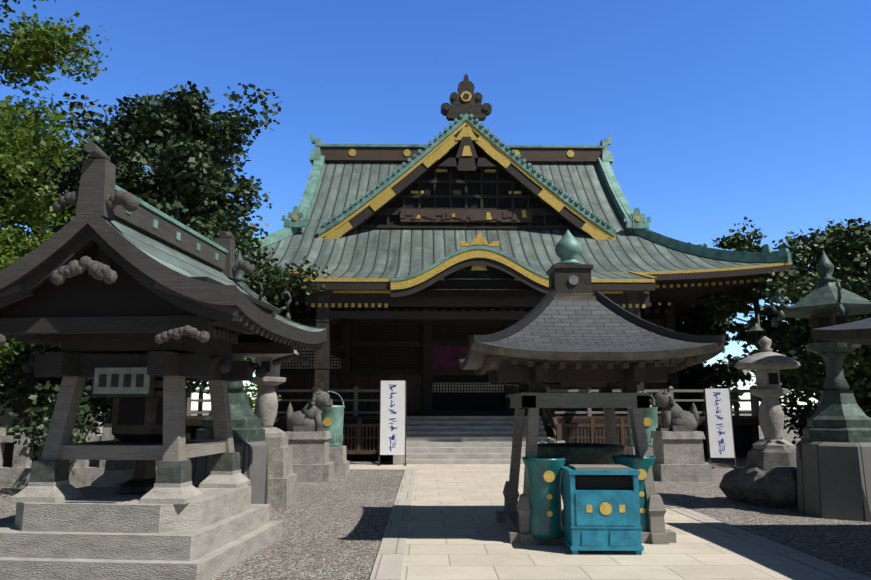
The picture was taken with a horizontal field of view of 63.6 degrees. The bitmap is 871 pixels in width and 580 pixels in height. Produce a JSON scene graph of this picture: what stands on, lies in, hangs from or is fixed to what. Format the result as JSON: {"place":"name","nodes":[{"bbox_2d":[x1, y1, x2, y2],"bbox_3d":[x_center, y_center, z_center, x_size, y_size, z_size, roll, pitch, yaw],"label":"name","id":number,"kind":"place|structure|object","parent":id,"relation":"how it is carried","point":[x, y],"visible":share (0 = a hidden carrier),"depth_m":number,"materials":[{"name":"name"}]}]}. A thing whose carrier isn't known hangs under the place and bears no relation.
{"place":"outdoors","nodes":[
{"label":"outdoors","id":0,"kind":"place"},
{"bbox_2d":[0,410,870,579],"bbox_3d":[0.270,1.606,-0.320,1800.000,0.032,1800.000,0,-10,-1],"label":"ground","id":1,"kind":"structure","parent":0,"point":[373,520],"depth_m":9.00,"materials":[{"name":"beige stone"}]},
{"bbox_2d":[3,381,100,475],"bbox_3d":[-7.497,2.841,13.964,1.740,2.383,2.015,9,-13,-44],"label":"shrub","id":2,"kind":"object","parent":1,"relation":"on","point":[39,427],"visible":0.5,"depth_m":13.81,"materials":[{"name":"green plant"}]},
{"bbox_2d":[0,0,111,372],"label":"bright tree","id":3,"kind":"object","parent":1,"relation":"on","point":[35,48],"visible":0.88,"depth_m":14.41,"materials":[{"name":"green plant"}]},
{"bbox_2d":[0,347,156,486],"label":"stone walls","id":4,"kind":"structure","parent":1,"relation":"on","point":[17,474],"depth_m":15.14,"materials":[{"name":"stone"}]},
{"bbox_2d":[0,124,165,466],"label":"dark tree","id":5,"kind":"object","parent":1,"relation":"on","point":[22,385],"visible":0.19,"depth_m":19.37,"materials":[{"name":"green plant"}]},
{"bbox_2d":[0,142,326,579],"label":"pavilion","id":6,"kind":"structure","parent":1,"relation":"on","point":[131,298],"depth_m":7.37,"materials":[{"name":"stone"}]},
{"bbox_2d":[33,81,329,466],"bbox_3d":[-6.988,-0.510,18.604,7.906,10.588,6.914,0,-10,-1],"label":"dark tree","id":7,"kind":"object","parent":1,"relation":"on","point":[189,178],"visible":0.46,"depth_m":18.31,"materials":[{"name":"green plant"}]},
{"bbox_2d":[189,250,291,503],"bbox_3d":[-3.280,1.432,11.422,1.748,4.280,1.672,0,-10,-1],"label":"bronze lantern","id":8,"kind":"object","parent":1,"relation":"on","point":[250,442],"visible":0.21,"depth_m":10.98,"materials":[{"name":"green"}]},
{"bbox_2d":[243,361,280,421],"bbox_3d":[-3.930,2.850,14.884,1.611,2.656,1.239,-5,-11,27],"label":"tree","id":9,"kind":"object","parent":1,"relation":"on","point":[251,402],"visible":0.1,"depth_m":14.70,"materials":[{"name":"green plant"}]},
{"bbox_2d":[244,350,298,507],"bbox_3d":[-3.039,2.191,12.616,1.100,3.180,1.100,0,-10,-1],"label":"stone lantern","id":10,"kind":"object","parent":1,"relation":"on","point":[282,485],"visible":0.54,"depth_m":12.43,"materials":[{"name":"stone"}]},
{"bbox_2d":[285,389,333,481],"bbox_3d":[-3.031,3.413,16.670,1.188,2.118,0.998,0,-10,-1],"label":"guardian lion statue","id":11,"kind":"object","parent":1,"relation":"on","point":[308,434],"visible":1,"depth_m":16.27,"materials":[{"name":"stone"}]},
{"bbox_2d":[320,391,349,476],"bbox_3d":[-2.720,3.641,17.954,1.000,2.094,1.000,0,-10,-1],"label":"water barrel","id":12,"kind":"object","parent":1,"relation":"on","point":[333,416],"visible":0.5,"depth_m":17.66,"materials":[{"name":"green copper patina"},{"name":"weathered granite"},{"name":"gold"}]},
{"bbox_2d":[378,381,406,465],"bbox_3d":[-1.260,3.917,20.719,0.820,2.470,0.600,0,-10,-1],"label":"sign","id":13,"kind":"object","parent":1,"relation":"on","point":[392,417],"visible":0.98,"depth_m":20.68,"materials":[{"name":"white"}]},
{"bbox_2d":[185,74,792,463],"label":"hall","id":14,"kind":"structure","parent":1,"relation":"on","point":[434,254],"depth_m":26.15,"materials":[{"name":"green metal"}]},
{"bbox_2d":[747,279,765,348],"bbox_3d":[10.872,0.775,23.914,0.640,2.470,0.554,0,-10,-1],"label":"hanging lantern","id":15,"kind":"object","parent":14,"relation":"hanging from","point":[756,331],"visible":0.88,"depth_m":23.66,"materials":[{"name":"green metal"}]},
{"bbox_2d":[537,434,624,525],"bbox_3d":[1.972,2.607,9.730,1.280,1.200,1.280,0,-10,-1],"label":"incense bowl","id":16,"kind":"object","parent":1,"relation":"on","point":[594,453],"visible":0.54,"depth_m":9.29,"materials":[{"name":"green metal"}]},
{"bbox_2d":[457,230,724,544],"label":"incense pavilion","id":17,"kind":"structure","parent":1,"relation":"on","point":[570,329],"depth_m":9.01,"materials":[{"name":"grey wood"}]},
{"bbox_2d":[522,456,565,539],"bbox_3d":[1.357,2.562,8.714,0.550,0.950,0.550,0,-10,-1],"label":"bronze vase","id":18,"kind":"object","parent":17,"relation":"on","point":[544,475],"visible":0.96,"depth_m":8.54,"materials":[{"name":"metal"}]},
{"bbox_2d":[612,455,655,531],"bbox_3d":[2.553,2.607,8.978,0.550,0.950,0.550,0,-10,-1],"label":"bronze vase","id":19,"kind":"object","parent":17,"relation":"on","point":[642,465],"visible":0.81,"depth_m":8.80,"materials":[{"name":"metal"}]},
{"bbox_2d":[561,464,643,554],"bbox_3d":[1.943,2.577,8.284,0.839,0.979,0.623,0,-10,-1],"label":"offering box","id":20,"kind":"object","parent":1,"relation":"on","point":[601,506],"visible":0.98,"depth_m":8.01,"materials":[{"name":"paint"}]},
{"bbox_2d":[624,391,657,455],"bbox_3d":[5.349,3.661,18.071,1.000,2.094,1.000,0,-10,-1],"label":"water barrel","id":21,"kind":"object","parent":1,"relation":"on","point":[650,415],"visible":0.29,"depth_m":17.81,"materials":[{"name":"green metal"}]},
{"bbox_2d":[650,389,712,481],"bbox_3d":[5.768,3.434,16.797,1.188,2.118,0.998,0,-10,-1],"label":"guardian lion statue","id":22,"kind":"object","parent":1,"relation":"on","point":[678,451],"visible":1,"depth_m":16.39,"materials":[{"name":"stone"}]},
{"bbox_2d":[675,242,750,414],"bbox_3d":[10.225,2.651,31.418,7.071,8.593,6.112,-4,-10,23],"label":"tree","id":23,"kind":"object","parent":1,"relation":"on","point":[701,376],"visible":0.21,"depth_m":29.38,"materials":[{"name":"green plant"}]},
{"bbox_2d":[703,389,737,468],"bbox_3d":[8.078,3.915,19.940,0.738,2.222,0.540,-1,-10,7],"label":"sign","id":24,"kind":"object","parent":1,"relation":"on","point":[719,425],"visible":0.98,"depth_m":19.98,"materials":[{"name":"white"}]},
{"bbox_2d":[680,216,808,438],"bbox_3d":[12.435,1.606,26.578,6.069,9.075,5.787,8,-12,-39],"label":"tree","id":25,"kind":"object","parent":1,"relation":"on","point":[738,241],"visible":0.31,"depth_m":26.50,"materials":[{"name":"green plant"}]},
{"bbox_2d":[719,336,800,507],"bbox_3d":[6.014,2.300,12.633,1.587,2.970,1.780,0,-10,-1],"label":"stone lantern","id":26,"kind":"object","parent":1,"relation":"on","point":[766,475],"visible":0.92,"depth_m":12.37,"materials":[{"name":"stone"}]},
{"bbox_2d":[722,216,870,444],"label":"tree","id":27,"kind":"object","parent":1,"relation":"on","point":[841,247],"visible":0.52,"depth_m":24.60,"materials":[{"name":"green plant"}]},
{"bbox_2d":[741,265,870,426],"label":"tree","id":28,"kind":"object","parent":1,"relation":"on","point":[808,376],"visible":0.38,"depth_m":21.30,"materials":[{"name":"green plant"}]},
{"bbox_2d":[769,250,870,521],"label":"bronze lantern","id":29,"kind":"object","parent":1,"relation":"on","point":[833,455],"visible":0.96,"depth_m":11.07,"materials":[{"name":"green"}]},
{"bbox_2d":[845,224,870,280],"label":"tree","id":30,"kind":"object","parent":1,"relation":"on","point":[866,270],"visible":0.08,"depth_m":22.32,"materials":[{"name":"green plant"}]},
{"bbox_2d":[855,248,870,391],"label":"tree","id":31,"kind":"object","parent":1,"relation":"on","point":[864,258],"visible":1,"depth_m":20.81,"materials":[{"name":"green plant"}]},
{"bbox_2d":[0,0,870,409],"label":"sky","id":32,"kind":"structure","parent":0,"point":[717,113],"materials":[{"name":"blue"}]},
{"bbox_2d":[811,318,870,344],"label":"roof","id":33,"kind":"structure","parent":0,"point":[857,332],"depth_m":8.89,"materials":[{"name":"stone"}]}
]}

